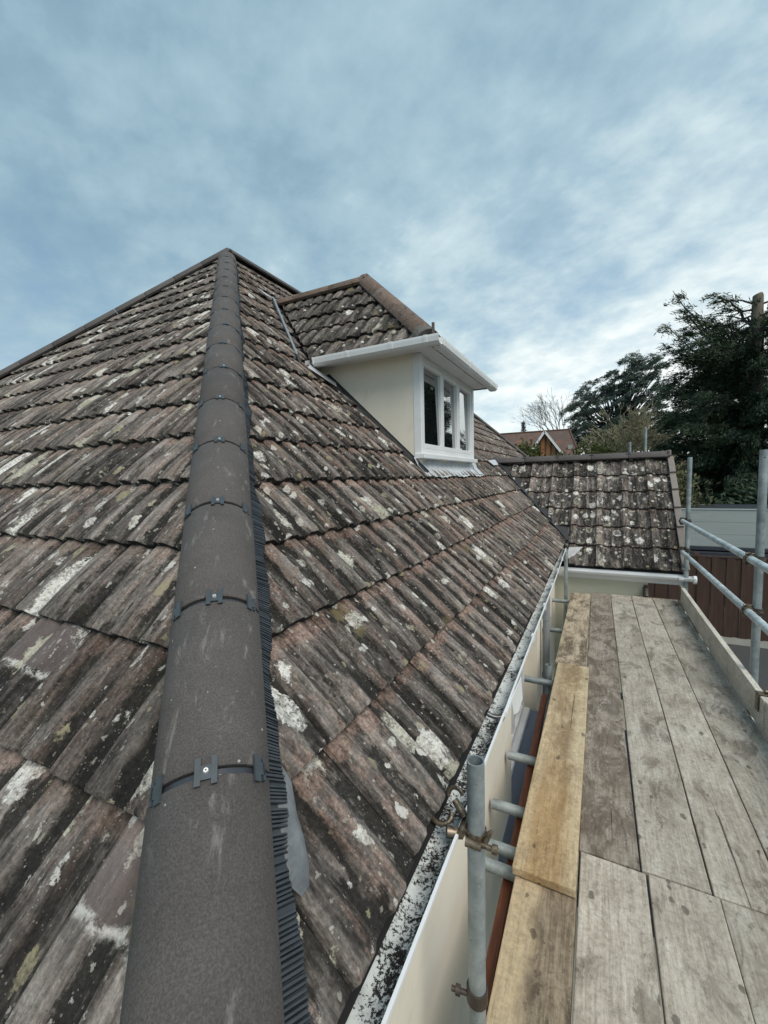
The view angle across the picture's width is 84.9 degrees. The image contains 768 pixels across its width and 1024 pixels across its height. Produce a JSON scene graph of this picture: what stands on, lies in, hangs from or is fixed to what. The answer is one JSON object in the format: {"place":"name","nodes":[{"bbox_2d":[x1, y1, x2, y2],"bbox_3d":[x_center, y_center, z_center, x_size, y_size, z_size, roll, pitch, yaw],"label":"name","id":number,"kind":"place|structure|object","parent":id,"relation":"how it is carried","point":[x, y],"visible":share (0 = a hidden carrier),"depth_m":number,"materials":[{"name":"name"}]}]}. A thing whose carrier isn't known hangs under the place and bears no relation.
{"place":"outdoors","nodes":[
{"label":"outdoors","id":0,"kind":"place"},
{"bbox_2d":[0,0,767,459],"label":"sky","id":1,"kind":"structure","parent":0,"point":[535,181],"materials":[{"name":"blue"}]},
{"bbox_2d":[521,420,525,431],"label":"spruce tree","id":2,"kind":"object","parent":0,"point":[523,427],"visible":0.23,"depth_m":58.64,"materials":[{"name":"green plant"}]},
{"bbox_2d":[703,612,767,742],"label":"driveway","id":3,"kind":"structure","parent":0,"point":[741,653],"depth_m":8.06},
{"bbox_2d":[431,428,767,1023],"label":"scaffold","id":4,"kind":"object","parent":3,"relation":"on","point":[474,832],"visible":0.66,"depth_m":1.75,"materials":[{"name":"metal"}]},
{"bbox_2d":[486,693,546,1015],"bbox_3d":[0.730,1.502,2.187,0.045,0.039,2.300,1,5,26],"label":"timber batten","id":5,"kind":"object","parent":4,"relation":"attached to","point":[494,946],"visible":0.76,"depth_m":1.69,"materials":[{"name":"brown wood"}]},
{"bbox_2d":[486,853,578,1023],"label":"scaffold board","id":6,"kind":"object","parent":4,"relation":"on","point":[533,981],"visible":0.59,"depth_m":1.37,"materials":[{"name":"beige wood"}]},
{"bbox_2d":[540,592,590,739],"bbox_3d":[1.667,1.262,3.701,0.231,0.037,4.224,1,5,27],"label":"scaffold board","id":7,"kind":"object","parent":4,"relation":"on","point":[585,660],"visible":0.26,"depth_m":3.69,"materials":[{"name":"brown wood"}]},
{"bbox_2d":[512,662,588,897],"bbox_3d":[1.068,1.331,2.498,0.234,0.040,2.015,1,5,27],"label":"scaffold board","id":8,"kind":"object","parent":7,"relation":"on","point":[546,851],"visible":1,"depth_m":2.02,"materials":[{"name":"beige wood"}]},
{"bbox_2d":[555,592,589,666],"bbox_3d":[2.024,1.155,4.416,0.225,0.040,2.274,1,5,27],"label":"scaffold board","id":9,"kind":"object","parent":7,"relation":"on","point":[572,647],"visible":0.91,"depth_m":4.06,"materials":[{"name":"wood"}]},
{"bbox_2d":[579,593,639,871],"bbox_3d":[1.882,1.262,3.619,0.226,0.038,4.276,1,5,27],"label":"scaffold board","id":10,"kind":"object","parent":4,"relation":"on","point":[607,827],"visible":0.82,"depth_m":2.29,"materials":[{"name":"grey wood"}]},
{"bbox_2d":[572,852,662,1023],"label":"scaffold board","id":11,"kind":"object","parent":4,"relation":"on","point":[616,979],"visible":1,"depth_m":1.39,"materials":[{"name":"grey wood"}]},
{"bbox_2d":[611,594,711,895],"bbox_3d":[2.090,1.264,3.519,0.228,0.041,4.286,1,5,27],"label":"scaffold board","id":12,"kind":"object","parent":4,"relation":"on","point":[668,847],"visible":0.9,"depth_m":2.17,"materials":[{"name":"grey wood"}]},
{"bbox_2d":[631,596,767,914],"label":"scaffold board","id":13,"kind":"object","parent":4,"relation":"on","point":[735,861],"visible":0.85,"depth_m":2.09,"materials":[{"name":"grey wood"}]},
{"bbox_2d":[648,874,754,1023],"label":"scaffold board","id":14,"kind":"object","parent":4,"relation":"on","point":[700,980],"visible":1,"depth_m":1.35,"materials":[{"name":"grey wood"}]},
{"bbox_2d":[653,598,767,860],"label":"scaffold board","id":15,"kind":"object","parent":4,"relation":"on","point":[740,741],"visible":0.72,"depth_m":2.66,"materials":[{"name":"grey wood"}]},
{"bbox_2d":[679,587,767,732],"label":"toe board","id":16,"kind":"object","parent":4,"relation":"on","point":[744,684],"visible":0.98,"depth_m":3.17,"materials":[{"name":"grey wood"}]},
{"bbox_2d":[721,900,767,1023],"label":"scaffold board","id":17,"kind":"object","parent":4,"relation":"on","point":[748,930],"visible":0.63,"depth_m":1.38,"materials":[{"name":"grey wood"}]},
{"bbox_2d":[764,702,767,738],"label":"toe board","id":18,"kind":"object","parent":4,"relation":"on","point":[766,721],"visible":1,"depth_m":2.46,"materials":[{"name":"grey wood"}]},
{"bbox_2d":[648,552,767,648],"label":"board fence","id":19,"kind":"object","parent":3,"relation":"on","point":[731,625],"visible":0.3,"depth_m":8.86,"materials":[{"name":"wood"}]},
{"label":"ground","id":20,"kind":"structure","parent":0,"visible":0},
{"bbox_2d":[0,248,696,1023],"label":"house","id":21,"kind":"structure","parent":20,"relation":"on","point":[280,574],"depth_m":1.51,"materials":[{"name":"tile"}]},
{"bbox_2d":[511,666,529,776],"bbox_3d":[1.005,1.370,3.251,0.095,0.918,1.060,1,5,27],"label":"window","id":22,"kind":"structure","parent":21,"relation":"in","point":[519,720],"depth_m":3.39,"materials":[{"name":"white plastic"}]},
{"bbox_2d":[514,438,545,456],"bbox_3d":[8.343,-1.434,24.852,2.889,5.845,3.062,1,5,27],"label":"evergreen bush","id":23,"kind":"object","parent":20,"relation":"on","point":[526,449],"visible":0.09,"depth_m":24.24,"materials":[{"name":"green plant"}]},
{"bbox_2d":[500,429,577,455],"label":"brick house","id":24,"kind":"structure","parent":20,"relation":"on","point":[555,441],"depth_m":38.85,"materials":[{"name":"red tile"}]},
{"bbox_2d":[512,388,578,430],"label":"bare tree","id":25,"kind":"object","parent":20,"relation":"on","point":[540,411],"visible":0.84,"depth_m":49.99,"materials":[{"name":"grey plant"}]},
{"bbox_2d":[549,450,569,455],"bbox_3d":[10.373,-1.139,25.073,2.152,5.123,2.338,-2,5,-5],"label":"evergreen bush","id":26,"kind":"object","parent":20,"relation":"on","point":[564,453],"visible":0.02,"depth_m":24.71,"materials":[{"name":"green plant"}]},
{"bbox_2d":[571,433,623,457],"bbox_3d":[11.774,-1.461,23.627,3.226,5.926,3.260,-3,5,-14],"label":"evergreen bush","id":27,"kind":"object","parent":20,"relation":"on","point":[595,448],"visible":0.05,"depth_m":23.20,"materials":[{"name":"green plant"}]},
{"bbox_2d":[558,349,676,450],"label":"cedar tree","id":28,"kind":"object","parent":20,"relation":"on","point":[625,390],"visible":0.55,"depth_m":43.90,"materials":[{"name":"green plant"}]},
{"bbox_2d":[580,397,697,467],"bbox_3d":[15.757,-2.791,25.630,8.264,8.062,7.539,-3,5,-16],"label":"brush tree","id":29,"kind":"object","parent":20,"relation":"on","point":[622,439],"visible":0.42,"depth_m":24.66,"materials":[{"name":"green plant"}]},
{"bbox_2d":[675,462,719,507],"bbox_3d":[9.851,0.204,14.660,3.125,4.442,3.115,1,5,27],"label":"olive shrub","id":30,"kind":"object","parent":20,"relation":"on","point":[681,490],"visible":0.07,"depth_m":14.01,"materials":[{"name":"green plant"}]},
{"bbox_2d":[647,290,767,503],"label":"conifer tree","id":31,"kind":"object","parent":20,"relation":"on","point":[727,428],"visible":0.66,"depth_m":18.17,"materials":[{"name":"green plant"}]},
{"bbox_2d":[668,504,767,597],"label":"outbuilding","id":32,"kind":"structure","parent":20,"relation":"on","point":[734,525],"depth_m":11.20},
{"bbox_2d":[697,475,767,503],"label":"garden hedge","id":33,"kind":"object","parent":20,"relation":"on","point":[748,498],"visible":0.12,"depth_m":15.14,"materials":[{"name":"green plant"}]}
]}

